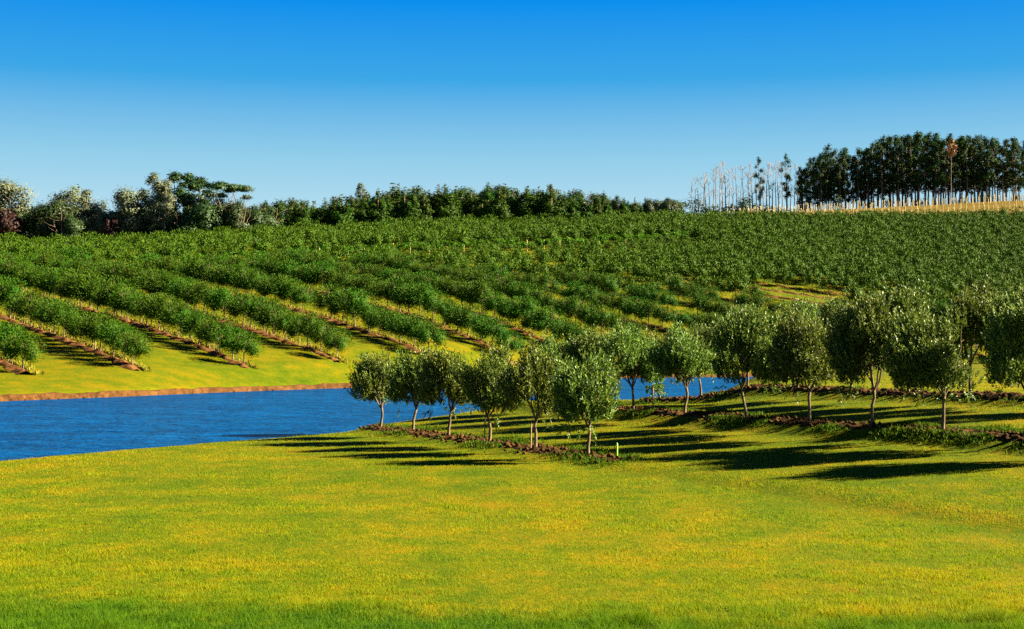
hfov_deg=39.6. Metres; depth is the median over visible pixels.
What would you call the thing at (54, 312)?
olive tree
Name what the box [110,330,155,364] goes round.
olive tree
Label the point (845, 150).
gum tree
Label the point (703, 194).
dead tree
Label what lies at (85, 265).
olive tree
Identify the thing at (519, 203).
conifer tree
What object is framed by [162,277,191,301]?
olive tree
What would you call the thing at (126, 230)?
broadleaf tree
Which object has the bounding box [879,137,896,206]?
gum tree
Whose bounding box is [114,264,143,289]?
olive tree
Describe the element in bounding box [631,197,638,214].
conifer tree
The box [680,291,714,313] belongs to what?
olive tree
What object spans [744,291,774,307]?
olive tree
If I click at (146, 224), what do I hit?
broadleaf tree
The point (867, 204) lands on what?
bush
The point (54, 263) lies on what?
olive tree
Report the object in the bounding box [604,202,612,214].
conifer tree
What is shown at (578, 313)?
olive tree
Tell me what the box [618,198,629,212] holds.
conifer tree
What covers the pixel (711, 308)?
olive tree
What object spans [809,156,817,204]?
gum tree
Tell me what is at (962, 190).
gum tree
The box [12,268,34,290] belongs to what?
olive tree
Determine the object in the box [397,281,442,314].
olive tree
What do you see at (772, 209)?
bush
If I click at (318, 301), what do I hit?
olive tree
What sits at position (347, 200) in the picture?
broadleaf tree
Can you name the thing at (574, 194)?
broadleaf tree
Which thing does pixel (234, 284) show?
olive tree
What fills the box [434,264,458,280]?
olive tree
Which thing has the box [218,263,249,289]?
olive tree
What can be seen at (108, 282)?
olive tree
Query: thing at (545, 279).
olive tree
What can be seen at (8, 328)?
olive tree
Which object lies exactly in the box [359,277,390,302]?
olive tree
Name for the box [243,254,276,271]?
olive tree
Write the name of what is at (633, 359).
olive tree
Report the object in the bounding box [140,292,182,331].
olive tree
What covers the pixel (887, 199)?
bush
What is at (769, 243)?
olive orchard
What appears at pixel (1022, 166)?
gum tree
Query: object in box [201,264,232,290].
olive tree
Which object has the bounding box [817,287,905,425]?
olive tree
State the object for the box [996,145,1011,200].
gum tree
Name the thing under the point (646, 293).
olive tree
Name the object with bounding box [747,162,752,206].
dead tree
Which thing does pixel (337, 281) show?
olive tree
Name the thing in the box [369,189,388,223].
conifer tree
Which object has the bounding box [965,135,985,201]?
gum tree
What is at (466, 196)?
conifer tree
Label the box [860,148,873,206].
gum tree
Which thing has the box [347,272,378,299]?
olive tree
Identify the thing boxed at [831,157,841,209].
gum tree
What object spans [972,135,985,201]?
gum tree
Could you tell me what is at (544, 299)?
olive tree
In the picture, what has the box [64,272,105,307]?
olive tree
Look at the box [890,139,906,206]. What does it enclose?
gum tree
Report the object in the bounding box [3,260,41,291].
olive tree
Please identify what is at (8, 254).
olive tree
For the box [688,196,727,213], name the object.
bush
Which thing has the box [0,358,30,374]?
soil bed
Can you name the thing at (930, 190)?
gum tree
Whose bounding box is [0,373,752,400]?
dirt bank
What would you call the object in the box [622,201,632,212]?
conifer tree
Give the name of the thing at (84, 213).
silver gum tree
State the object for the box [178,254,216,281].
olive tree
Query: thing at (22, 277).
olive tree
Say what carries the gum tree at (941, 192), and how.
on the ground at (172, 364)
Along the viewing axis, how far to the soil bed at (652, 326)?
269.48 m
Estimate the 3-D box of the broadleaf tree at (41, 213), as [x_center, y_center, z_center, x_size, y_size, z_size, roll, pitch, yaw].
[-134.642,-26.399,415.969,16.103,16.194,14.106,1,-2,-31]
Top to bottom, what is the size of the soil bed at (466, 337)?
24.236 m
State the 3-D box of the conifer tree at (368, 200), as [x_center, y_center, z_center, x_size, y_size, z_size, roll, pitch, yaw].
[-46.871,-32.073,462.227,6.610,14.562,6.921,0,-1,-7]
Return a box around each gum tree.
[0,177,38,216]
[41,183,92,232]
[76,189,96,236]
[86,199,113,238]
[107,184,147,234]
[131,193,152,246]
[135,172,163,232]
[149,171,194,227]
[150,178,179,231]
[169,172,201,226]
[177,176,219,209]
[354,182,368,200]
[548,184,557,197]
[753,156,765,208]
[778,154,792,208]
[793,166,803,208]
[793,173,805,210]
[796,169,808,206]
[799,169,811,206]
[802,163,813,210]
[803,157,814,205]
[809,155,826,209]
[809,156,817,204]
[810,162,819,210]
[812,158,827,201]
[813,182,823,209]
[818,149,833,207]
[819,143,833,209]
[820,154,831,209]
[824,159,838,204]
[825,148,841,201]
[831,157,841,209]
[832,159,843,199]
[835,149,849,208]
[835,156,847,208]
[837,147,851,198]
[838,151,851,208]
[841,154,852,208]
[846,157,855,203]
[848,158,857,207]
[849,147,865,199]
[850,157,862,208]
[854,150,869,207]
[859,154,871,207]
[860,147,875,207]
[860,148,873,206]
[867,141,879,204]
[870,145,880,205]
[872,145,888,207]
[873,139,884,207]
[874,134,892,206]
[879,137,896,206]
[880,135,896,206]
[881,145,896,206]
[886,135,907,200]
[886,137,904,205]
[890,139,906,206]
[893,135,908,205]
[893,135,913,205]
[900,134,918,205]
[900,134,920,205]
[904,136,926,204]
[908,132,927,199]
[908,133,929,205]
[916,137,933,195]
[919,135,933,204]
[922,132,939,204]
[925,132,948,204]
[925,139,942,204]
[926,136,943,204]
[932,140,948,204]
[935,141,949,204]
[937,138,954,197]
[938,140,949,203]
[941,142,950,202]
[942,132,957,203]
[946,138,957,203]
[947,141,961,197]
[948,139,965,203]
[952,136,967,198]
[956,138,971,202]
[957,138,968,202]
[959,140,973,195]
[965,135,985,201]
[967,135,975,202]
[968,137,984,202]
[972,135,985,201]
[974,144,991,201]
[975,143,993,201]
[978,136,991,201]
[980,145,997,201]
[985,136,1001,201]
[987,140,1000,199]
[990,137,1006,200]
[995,141,1005,200]
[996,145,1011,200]
[1001,138,1012,200]
[1003,136,1021,200]
[1006,137,1021,200]
[1006,143,1021,196]
[1007,150,1020,192]
[1014,144,1022,199]
[1018,140,1023,188]
[1018,146,1023,173]
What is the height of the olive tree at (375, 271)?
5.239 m
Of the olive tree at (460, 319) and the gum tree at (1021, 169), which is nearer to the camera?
the olive tree at (460, 319)
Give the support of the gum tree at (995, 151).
on the ground at (172, 364)
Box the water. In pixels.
[0,377,753,460]
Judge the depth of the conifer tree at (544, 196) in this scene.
471.82 m
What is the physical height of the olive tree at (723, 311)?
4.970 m
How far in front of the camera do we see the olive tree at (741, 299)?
294.32 m
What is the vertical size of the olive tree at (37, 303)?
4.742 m
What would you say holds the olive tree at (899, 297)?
on the soil bed at (984, 395)
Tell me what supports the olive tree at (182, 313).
on the soil bed at (198, 346)
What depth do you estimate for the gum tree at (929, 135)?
591.24 m
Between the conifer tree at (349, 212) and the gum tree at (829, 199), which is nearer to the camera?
the conifer tree at (349, 212)
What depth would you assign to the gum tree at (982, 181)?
605.74 m
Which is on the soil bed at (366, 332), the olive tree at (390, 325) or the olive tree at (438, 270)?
the olive tree at (390, 325)
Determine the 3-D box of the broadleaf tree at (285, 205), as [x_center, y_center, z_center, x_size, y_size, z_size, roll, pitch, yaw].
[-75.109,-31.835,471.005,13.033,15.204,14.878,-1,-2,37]
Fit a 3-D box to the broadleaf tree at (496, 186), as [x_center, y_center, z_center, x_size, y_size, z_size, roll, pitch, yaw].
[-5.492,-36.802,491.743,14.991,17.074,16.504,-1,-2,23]
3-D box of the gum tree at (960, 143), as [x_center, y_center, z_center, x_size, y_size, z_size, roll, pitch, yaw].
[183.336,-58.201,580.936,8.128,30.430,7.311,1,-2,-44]
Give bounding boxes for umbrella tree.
[200,181,242,227]
[220,185,253,208]
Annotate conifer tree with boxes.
[273,201,289,226]
[285,199,295,224]
[285,208,291,225]
[290,200,301,228]
[295,200,311,227]
[301,200,314,218]
[308,206,323,227]
[314,198,331,219]
[314,207,325,225]
[320,202,331,217]
[323,197,339,226]
[329,194,352,225]
[336,202,359,224]
[345,197,366,222]
[354,196,368,223]
[356,204,364,215]
[360,196,383,223]
[365,194,371,209]
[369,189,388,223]
[382,193,396,222]
[384,183,401,217]
[392,184,402,204]
[393,186,408,220]
[396,193,421,220]
[405,186,424,223]
[414,185,427,207]
[415,190,434,221]
[427,189,431,202]
[428,193,439,221]
[429,185,443,215]
[431,184,460,220]
[446,186,464,218]
[453,190,474,220]
[462,193,474,213]
[463,190,477,216]
[470,192,493,220]
[475,182,500,219]
[487,186,514,220]
[495,183,514,211]
[506,193,515,220]
[509,186,539,219]
[510,192,523,221]
[513,193,528,221]
[529,189,542,218]
[531,186,541,208]
[539,185,554,218]
[540,187,564,220]
[557,190,566,211]
[558,191,570,220]
[565,190,576,213]
[568,196,580,219]
[576,192,587,217]
[580,198,594,220]
[588,193,603,215]
[598,191,607,213]
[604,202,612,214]
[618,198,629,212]
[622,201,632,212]
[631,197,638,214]
[637,202,642,212]
[640,197,649,211]
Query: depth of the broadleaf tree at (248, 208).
435.36 m
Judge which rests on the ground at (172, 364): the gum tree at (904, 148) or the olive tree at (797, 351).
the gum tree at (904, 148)
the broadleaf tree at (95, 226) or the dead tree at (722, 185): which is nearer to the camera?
the broadleaf tree at (95, 226)
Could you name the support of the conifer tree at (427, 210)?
on the ground at (172, 364)
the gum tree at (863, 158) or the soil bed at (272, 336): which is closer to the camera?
the soil bed at (272, 336)
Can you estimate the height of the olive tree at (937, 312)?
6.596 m
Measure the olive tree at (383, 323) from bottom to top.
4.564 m
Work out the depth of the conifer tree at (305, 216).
441.60 m
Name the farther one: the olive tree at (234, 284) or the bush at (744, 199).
the bush at (744, 199)
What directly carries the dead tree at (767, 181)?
on the ground at (172, 364)
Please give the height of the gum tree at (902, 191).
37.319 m
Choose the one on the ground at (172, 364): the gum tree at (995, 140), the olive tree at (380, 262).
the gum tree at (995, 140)
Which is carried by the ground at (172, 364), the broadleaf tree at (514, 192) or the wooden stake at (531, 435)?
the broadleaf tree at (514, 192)
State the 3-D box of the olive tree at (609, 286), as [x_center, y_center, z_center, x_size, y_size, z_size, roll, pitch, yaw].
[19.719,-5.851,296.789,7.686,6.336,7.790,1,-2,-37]
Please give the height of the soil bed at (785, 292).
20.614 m
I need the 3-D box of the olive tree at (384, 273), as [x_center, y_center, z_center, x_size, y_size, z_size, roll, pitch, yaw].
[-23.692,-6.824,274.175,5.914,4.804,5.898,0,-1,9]
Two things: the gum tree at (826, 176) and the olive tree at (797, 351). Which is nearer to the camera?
the olive tree at (797, 351)
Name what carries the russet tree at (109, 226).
on the ground at (172, 364)
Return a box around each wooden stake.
[484,417,485,440]
[530,422,531,447]
[652,387,653,409]
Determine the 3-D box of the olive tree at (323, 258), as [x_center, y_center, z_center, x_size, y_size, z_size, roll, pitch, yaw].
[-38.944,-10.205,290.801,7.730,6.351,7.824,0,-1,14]
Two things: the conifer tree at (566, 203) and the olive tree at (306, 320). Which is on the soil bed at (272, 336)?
the olive tree at (306, 320)
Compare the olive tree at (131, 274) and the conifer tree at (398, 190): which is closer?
the olive tree at (131, 274)
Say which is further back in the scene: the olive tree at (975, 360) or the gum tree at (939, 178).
the gum tree at (939, 178)
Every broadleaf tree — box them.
[13,207,40,239]
[20,209,45,240]
[23,198,80,239]
[44,211,85,244]
[79,211,111,238]
[115,219,133,237]
[132,208,156,234]
[135,217,168,240]
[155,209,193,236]
[165,212,200,235]
[181,196,226,233]
[206,197,232,228]
[222,198,259,232]
[243,206,278,225]
[244,204,269,228]
[249,206,282,228]
[269,197,305,215]
[330,194,363,209]
[367,190,388,211]
[408,185,432,205]
[431,189,475,206]
[456,186,478,195]
[476,186,497,198]
[479,183,502,205]
[493,186,526,205]
[562,188,586,204]
[575,192,608,209]
[589,193,611,204]
[609,195,626,214]
[640,198,655,215]
[647,199,664,213]
[654,197,680,213]
[659,199,686,212]
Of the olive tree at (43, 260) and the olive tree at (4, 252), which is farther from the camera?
the olive tree at (4, 252)
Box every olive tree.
[0,250,16,257]
[0,252,22,261]
[0,256,33,284]
[0,258,17,270]
[0,274,13,310]
[0,277,35,317]
[0,322,31,361]
[0,330,48,372]
[0,331,35,364]
[1,291,34,323]
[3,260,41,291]
[6,290,47,325]
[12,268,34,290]
[17,268,45,291]
[21,252,47,265]
[21,296,52,328]
[24,264,59,293]
[29,254,53,264]
[29,270,53,296]
[29,297,63,331]
[32,251,67,269]
[33,270,68,297]
[33,297,70,333]
[37,247,64,259]
[37,266,79,298]
[40,299,85,336]
[47,255,80,271]
[50,246,78,259]
[51,279,79,303]
[51,311,81,339]
[55,267,102,307]
[58,274,78,304]
[59,259,86,277]
[60,246,94,263]
[64,257,99,273]
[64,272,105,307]
[64,313,98,344]
[69,310,112,348]
[74,278,113,310]
[76,261,103,273]
[76,311,125,350]
[86,254,111,265]
[88,260,118,284]
[88,287,111,311]
[89,274,137,315]
[93,320,131,355]
[99,281,143,317]
[100,258,141,286]
[100,263,124,283]
[103,323,143,358]
[105,287,144,318]
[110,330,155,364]
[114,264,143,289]
[116,259,158,287]
[120,292,153,323]
[128,295,160,324]
[132,274,152,295]
[136,267,174,295]
[136,292,178,329]
[137,253,162,273]
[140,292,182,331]
[143,275,168,294]
[145,256,172,273]
[149,270,190,297]
[153,255,186,277]
[155,301,195,335]
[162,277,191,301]
[165,260,192,278]
[167,276,203,308]
[172,309,202,339]
[174,263,196,278]
[177,283,209,309]
[177,310,219,342]
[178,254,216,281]
[183,281,217,311]
[189,259,221,284]
[191,320,221,348]
[193,286,233,316]
[193,314,240,350]
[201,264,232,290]
[202,287,239,319]
[205,254,229,264]
[208,264,236,292]
[212,326,253,358]
[217,258,233,267]
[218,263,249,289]
[220,291,261,325]
[222,330,265,363]
[224,254,256,269]
[228,270,255,293]
[229,293,269,327]
[232,267,268,292]
[242,296,284,331]
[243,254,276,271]
[248,275,272,296]
[252,255,282,276]
[252,301,293,334]
[255,273,290,300]
[261,254,296,276]
[262,273,300,305]
[265,248,288,261]
[266,309,301,339]
[270,278,309,307]
[273,259,308,277]
[274,250,303,268]
[281,316,305,344]
[284,247,313,266]
[284,264,311,284]
[286,284,318,309]
[288,311,327,346]
[294,264,322,290]
[295,252,321,269]
[301,260,338,291]
[301,319,340,351]
[303,250,339,272]
[308,283,348,318]
[317,257,346,271]
[318,267,351,290]
[319,327,354,358]
[320,289,355,322]
[328,272,354,288]
[328,286,378,326]
[335,261,357,277]
[340,274,363,292]
[343,350,392,426]
[346,254,371,270]
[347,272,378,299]
[349,301,386,330]
[350,262,377,282]
[354,250,387,267]
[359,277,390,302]
[360,306,393,334]
[361,263,394,282]
[369,251,400,269]
[370,280,396,307]
[374,310,405,337]
[376,267,402,282]
[377,276,420,310]
[380,346,433,429]
[381,255,408,271]
[382,313,414,342]
[386,268,415,283]
[388,283,423,312]
[390,255,424,273]
[394,313,433,346]
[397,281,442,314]
[400,272,421,287]
[407,262,427,274]
[408,270,436,287]
[408,320,448,351]
[410,340,480,434]
[411,289,453,321]
[418,262,442,277]
[418,273,449,296]
[426,298,461,325]
[432,274,466,301]
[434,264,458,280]
[440,307,466,331]
[441,265,470,283]
[444,280,474,304]
[446,303,487,336]
[448,334,526,440]
[452,267,484,284]
[453,281,488,309]
[458,261,479,273]
[460,279,502,312]
[462,313,496,340]
[465,268,498,285]
[470,263,490,273]
[471,316,511,346]
[476,291,510,316]
[479,271,512,292]
[483,261,510,278]
[489,330,527,355]
[490,276,521,299]
[490,333,573,446]
[492,298,520,323]
[501,294,543,329]
[503,281,533,301]
[507,270,529,285]
[511,281,544,301]
[516,309,549,334]
[520,272,540,286]
[524,305,568,337]
[525,287,561,309]
[532,271,563,292]
[537,328,582,366]
[542,346,625,454]
[543,317,580,341]
[545,298,567,316]
[550,269,573,287]
[552,321,596,344]
[556,294,591,322]
[558,280,588,300]
[561,272,588,287]
[561,320,617,387]
[568,302,605,325]
[574,284,603,304]
[575,271,605,288]
[579,304,621,335]
[586,292,616,309]
[590,272,623,297]
[594,319,668,408]
[601,314,635,337]
[603,291,635,313]
[618,296,649,321]
[619,322,648,341]
[621,284,648,304]
[632,299,664,323]
[634,284,664,301]
[637,324,688,398]
[645,315,716,412]
[647,306,677,327]
[653,290,680,310]
[661,275,694,299]
[665,309,692,328]
[680,283,706,300]
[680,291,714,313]
[683,313,708,329]
[683,320,720,394]
[695,296,728,316]
[696,311,726,328]
[699,286,722,303]
[708,300,791,416]
[711,299,763,385]
[714,301,739,317]
[729,290,756,306]
[734,303,761,315]
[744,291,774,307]
[761,310,778,325]
[763,298,787,313]
[764,304,836,420]
[768,290,820,386]
[779,300,804,312]
[804,302,822,314]
[815,289,890,385]
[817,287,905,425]
[858,278,937,391]
[875,295,984,428]
[926,299,953,319]
[932,273,1007,391]
[957,343,977,362]
[966,358,985,363]
[978,275,1023,436]
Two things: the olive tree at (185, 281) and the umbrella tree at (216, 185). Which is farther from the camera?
the umbrella tree at (216, 185)
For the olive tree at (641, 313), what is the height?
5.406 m
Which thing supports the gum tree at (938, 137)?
on the ground at (172, 364)
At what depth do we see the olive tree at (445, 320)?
225.06 m
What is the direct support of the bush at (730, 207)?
on the ground at (172, 364)
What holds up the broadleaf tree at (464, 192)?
on the ground at (172, 364)
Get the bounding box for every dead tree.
[700,177,706,213]
[703,171,708,207]
[706,172,712,209]
[710,166,718,208]
[711,169,716,205]
[716,169,725,209]
[717,170,727,208]
[720,160,728,206]
[725,169,731,206]
[730,167,735,211]
[733,165,739,206]
[738,166,743,204]
[740,166,746,201]
[746,173,751,205]
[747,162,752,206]
[752,164,758,207]
[762,161,773,206]
[768,162,771,204]
[769,166,774,208]
[774,167,779,210]
[775,161,779,210]
[779,165,785,208]
[791,173,797,209]
[794,164,798,208]
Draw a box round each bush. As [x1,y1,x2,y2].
[683,196,712,214]
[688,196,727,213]
[702,203,733,212]
[716,201,750,212]
[728,195,753,209]
[736,197,756,211]
[741,201,772,211]
[763,205,784,211]
[797,201,813,210]
[832,195,843,208]
[859,196,876,207]
[877,194,900,206]
[906,195,929,205]
[979,192,995,201]
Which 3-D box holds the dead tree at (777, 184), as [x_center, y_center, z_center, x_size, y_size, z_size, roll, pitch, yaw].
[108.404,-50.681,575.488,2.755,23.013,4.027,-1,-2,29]
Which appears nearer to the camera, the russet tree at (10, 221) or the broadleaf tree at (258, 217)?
the russet tree at (10, 221)
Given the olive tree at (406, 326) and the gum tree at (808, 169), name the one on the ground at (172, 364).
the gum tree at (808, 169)
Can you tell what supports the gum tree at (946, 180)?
on the ground at (172, 364)
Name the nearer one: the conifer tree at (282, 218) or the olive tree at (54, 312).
the olive tree at (54, 312)
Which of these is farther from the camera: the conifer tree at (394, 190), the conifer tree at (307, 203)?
the conifer tree at (394, 190)
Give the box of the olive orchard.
[0,206,1023,327]
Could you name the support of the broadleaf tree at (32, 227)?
on the ground at (172, 364)
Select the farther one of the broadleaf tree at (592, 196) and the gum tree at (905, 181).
the gum tree at (905, 181)
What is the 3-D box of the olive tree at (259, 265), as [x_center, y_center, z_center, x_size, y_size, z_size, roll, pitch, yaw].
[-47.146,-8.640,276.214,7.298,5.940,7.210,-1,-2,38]
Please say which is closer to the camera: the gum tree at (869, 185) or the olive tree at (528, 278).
the olive tree at (528, 278)
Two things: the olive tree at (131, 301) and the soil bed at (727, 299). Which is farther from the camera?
the soil bed at (727, 299)
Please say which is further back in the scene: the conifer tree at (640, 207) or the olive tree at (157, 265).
the conifer tree at (640, 207)
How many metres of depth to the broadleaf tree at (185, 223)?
416.96 m
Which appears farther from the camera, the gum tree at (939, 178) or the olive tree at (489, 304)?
the gum tree at (939, 178)
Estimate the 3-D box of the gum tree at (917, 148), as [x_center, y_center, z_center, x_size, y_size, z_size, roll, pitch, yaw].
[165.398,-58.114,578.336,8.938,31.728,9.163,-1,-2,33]
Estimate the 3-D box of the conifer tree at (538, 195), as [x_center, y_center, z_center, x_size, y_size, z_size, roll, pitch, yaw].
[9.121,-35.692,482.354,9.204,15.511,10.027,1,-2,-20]
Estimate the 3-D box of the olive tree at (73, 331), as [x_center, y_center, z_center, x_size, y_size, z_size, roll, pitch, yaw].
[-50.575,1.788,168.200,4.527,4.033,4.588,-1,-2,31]
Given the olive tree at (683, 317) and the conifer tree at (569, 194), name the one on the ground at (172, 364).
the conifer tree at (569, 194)
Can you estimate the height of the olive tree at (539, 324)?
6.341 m
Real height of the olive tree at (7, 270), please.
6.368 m
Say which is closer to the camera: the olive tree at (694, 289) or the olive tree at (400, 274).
the olive tree at (400, 274)
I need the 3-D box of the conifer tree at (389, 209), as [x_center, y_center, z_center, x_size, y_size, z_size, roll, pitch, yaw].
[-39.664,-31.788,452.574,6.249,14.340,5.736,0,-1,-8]
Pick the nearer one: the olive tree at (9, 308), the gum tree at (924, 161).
the olive tree at (9, 308)
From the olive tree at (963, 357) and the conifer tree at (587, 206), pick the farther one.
the conifer tree at (587, 206)
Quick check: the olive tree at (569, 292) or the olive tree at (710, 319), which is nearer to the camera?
the olive tree at (710, 319)
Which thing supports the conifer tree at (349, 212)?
on the ground at (172, 364)
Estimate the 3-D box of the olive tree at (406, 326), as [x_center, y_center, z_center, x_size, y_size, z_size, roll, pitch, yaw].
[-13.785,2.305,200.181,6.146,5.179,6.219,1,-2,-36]
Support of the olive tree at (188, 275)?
on the soil bed at (366, 332)
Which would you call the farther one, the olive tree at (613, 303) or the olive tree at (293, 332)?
the olive tree at (613, 303)
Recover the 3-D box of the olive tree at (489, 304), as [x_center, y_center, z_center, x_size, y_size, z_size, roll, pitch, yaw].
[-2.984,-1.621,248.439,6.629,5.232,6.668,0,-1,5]
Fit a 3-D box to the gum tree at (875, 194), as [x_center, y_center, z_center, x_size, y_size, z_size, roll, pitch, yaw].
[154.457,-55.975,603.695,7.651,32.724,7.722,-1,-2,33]
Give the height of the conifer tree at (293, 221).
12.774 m
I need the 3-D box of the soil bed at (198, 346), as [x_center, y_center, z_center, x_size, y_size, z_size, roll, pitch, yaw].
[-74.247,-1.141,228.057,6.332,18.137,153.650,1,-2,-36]
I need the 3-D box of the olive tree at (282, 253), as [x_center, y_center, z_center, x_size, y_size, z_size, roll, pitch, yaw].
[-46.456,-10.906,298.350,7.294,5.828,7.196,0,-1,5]
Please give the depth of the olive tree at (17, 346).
141.67 m
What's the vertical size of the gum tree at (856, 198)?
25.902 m
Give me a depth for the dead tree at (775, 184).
592.23 m
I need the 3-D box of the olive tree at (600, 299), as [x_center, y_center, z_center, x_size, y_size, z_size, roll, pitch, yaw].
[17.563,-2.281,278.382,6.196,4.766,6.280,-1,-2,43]
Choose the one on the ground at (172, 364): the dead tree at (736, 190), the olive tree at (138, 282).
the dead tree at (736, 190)
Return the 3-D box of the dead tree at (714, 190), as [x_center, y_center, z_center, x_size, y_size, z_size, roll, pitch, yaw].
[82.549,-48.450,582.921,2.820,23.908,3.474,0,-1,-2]
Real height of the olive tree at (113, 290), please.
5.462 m
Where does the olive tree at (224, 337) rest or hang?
on the ground at (172, 364)
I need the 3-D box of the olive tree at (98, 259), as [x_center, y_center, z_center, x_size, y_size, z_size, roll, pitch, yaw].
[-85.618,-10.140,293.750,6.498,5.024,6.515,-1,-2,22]
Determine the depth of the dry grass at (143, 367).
202.64 m
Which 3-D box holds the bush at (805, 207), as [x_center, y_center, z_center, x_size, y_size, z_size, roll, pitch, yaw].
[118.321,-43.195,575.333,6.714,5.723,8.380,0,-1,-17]
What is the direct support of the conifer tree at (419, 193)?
on the ground at (172, 364)
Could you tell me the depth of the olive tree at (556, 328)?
232.85 m
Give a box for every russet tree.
[0,208,23,237]
[102,215,121,238]
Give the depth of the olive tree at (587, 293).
280.19 m
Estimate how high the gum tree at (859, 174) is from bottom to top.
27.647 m
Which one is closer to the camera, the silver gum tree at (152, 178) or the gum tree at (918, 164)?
the silver gum tree at (152, 178)
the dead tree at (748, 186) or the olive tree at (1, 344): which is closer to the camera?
the olive tree at (1, 344)
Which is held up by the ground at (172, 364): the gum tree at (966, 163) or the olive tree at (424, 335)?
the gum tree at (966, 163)
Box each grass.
[0,261,985,374]
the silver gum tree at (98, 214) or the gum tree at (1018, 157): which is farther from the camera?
the gum tree at (1018, 157)
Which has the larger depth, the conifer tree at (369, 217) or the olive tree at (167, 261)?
the conifer tree at (369, 217)
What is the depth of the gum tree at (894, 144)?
587.82 m
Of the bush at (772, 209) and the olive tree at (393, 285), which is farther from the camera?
the bush at (772, 209)
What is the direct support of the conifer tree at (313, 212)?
on the ground at (172, 364)
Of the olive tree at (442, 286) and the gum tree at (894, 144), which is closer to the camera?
the olive tree at (442, 286)
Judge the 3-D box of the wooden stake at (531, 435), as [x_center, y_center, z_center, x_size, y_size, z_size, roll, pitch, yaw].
[0.784,5.080,58.792,0.086,1.301,0.058,0,-1,0]
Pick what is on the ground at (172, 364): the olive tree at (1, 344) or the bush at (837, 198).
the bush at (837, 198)
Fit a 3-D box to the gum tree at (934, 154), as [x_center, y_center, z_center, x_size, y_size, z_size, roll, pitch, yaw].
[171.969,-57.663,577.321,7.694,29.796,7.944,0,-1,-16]
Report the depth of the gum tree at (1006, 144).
593.34 m
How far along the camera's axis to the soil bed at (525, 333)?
241.35 m
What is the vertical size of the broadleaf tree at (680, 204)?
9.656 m
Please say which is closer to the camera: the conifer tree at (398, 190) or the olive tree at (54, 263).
the olive tree at (54, 263)
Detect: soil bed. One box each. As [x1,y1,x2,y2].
[0,315,138,369]
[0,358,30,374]
[21,290,248,367]
[111,262,555,346]
[153,299,339,361]
[218,291,430,357]
[311,291,512,363]
[345,266,687,332]
[358,424,633,462]
[479,267,731,311]
[520,267,986,358]
[584,271,846,307]
[609,405,1023,442]
[640,383,1023,402]
[669,276,933,317]
[750,281,871,298]
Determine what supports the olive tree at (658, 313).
on the soil bed at (652, 326)
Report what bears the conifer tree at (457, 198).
on the ground at (172, 364)
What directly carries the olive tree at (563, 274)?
on the soil bed
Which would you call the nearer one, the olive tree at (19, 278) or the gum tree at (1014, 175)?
the olive tree at (19, 278)
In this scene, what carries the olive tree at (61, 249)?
on the soil bed at (366, 332)
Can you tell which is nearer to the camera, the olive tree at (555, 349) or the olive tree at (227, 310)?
the olive tree at (555, 349)
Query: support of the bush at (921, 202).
on the ground at (172, 364)
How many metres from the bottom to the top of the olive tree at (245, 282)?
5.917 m
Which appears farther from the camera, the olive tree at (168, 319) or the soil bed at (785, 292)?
the soil bed at (785, 292)
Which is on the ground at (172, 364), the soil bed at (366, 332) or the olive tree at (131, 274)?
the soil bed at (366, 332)
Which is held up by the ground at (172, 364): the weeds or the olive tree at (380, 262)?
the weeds
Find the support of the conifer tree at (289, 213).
on the ground at (172, 364)
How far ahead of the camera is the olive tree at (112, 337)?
155.18 m
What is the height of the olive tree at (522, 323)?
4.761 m
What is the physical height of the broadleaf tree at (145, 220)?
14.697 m
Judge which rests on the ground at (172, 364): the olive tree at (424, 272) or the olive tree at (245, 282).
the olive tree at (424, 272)
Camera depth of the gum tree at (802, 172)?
589.61 m
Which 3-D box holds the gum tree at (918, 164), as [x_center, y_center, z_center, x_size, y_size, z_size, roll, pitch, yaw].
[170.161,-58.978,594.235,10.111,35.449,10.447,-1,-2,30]
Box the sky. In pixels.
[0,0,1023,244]
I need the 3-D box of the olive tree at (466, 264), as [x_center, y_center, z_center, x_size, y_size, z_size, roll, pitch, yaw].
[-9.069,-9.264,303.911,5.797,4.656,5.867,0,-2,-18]
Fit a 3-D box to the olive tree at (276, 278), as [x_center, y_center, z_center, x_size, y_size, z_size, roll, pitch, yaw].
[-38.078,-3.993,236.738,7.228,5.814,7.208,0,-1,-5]
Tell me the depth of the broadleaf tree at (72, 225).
410.95 m
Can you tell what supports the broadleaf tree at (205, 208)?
on the ground at (172, 364)
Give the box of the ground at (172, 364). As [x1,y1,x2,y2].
[0,200,1023,628]
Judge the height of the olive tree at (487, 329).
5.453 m
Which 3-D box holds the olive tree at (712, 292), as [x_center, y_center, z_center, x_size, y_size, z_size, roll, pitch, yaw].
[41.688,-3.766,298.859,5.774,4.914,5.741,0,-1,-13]
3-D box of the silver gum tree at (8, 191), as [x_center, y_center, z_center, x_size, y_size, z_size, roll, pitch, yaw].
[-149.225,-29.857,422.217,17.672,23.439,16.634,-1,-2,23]
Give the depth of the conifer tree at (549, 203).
468.76 m
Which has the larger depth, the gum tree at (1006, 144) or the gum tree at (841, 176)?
the gum tree at (841, 176)
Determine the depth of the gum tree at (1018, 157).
589.39 m
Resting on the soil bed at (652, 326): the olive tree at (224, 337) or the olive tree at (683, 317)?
the olive tree at (683, 317)
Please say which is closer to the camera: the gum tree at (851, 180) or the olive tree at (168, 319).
the olive tree at (168, 319)
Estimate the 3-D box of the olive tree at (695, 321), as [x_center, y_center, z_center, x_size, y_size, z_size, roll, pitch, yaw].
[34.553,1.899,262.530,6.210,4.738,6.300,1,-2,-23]
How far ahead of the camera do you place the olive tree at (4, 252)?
291.10 m
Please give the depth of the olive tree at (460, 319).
221.55 m
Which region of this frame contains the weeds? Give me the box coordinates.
[358,383,1023,467]

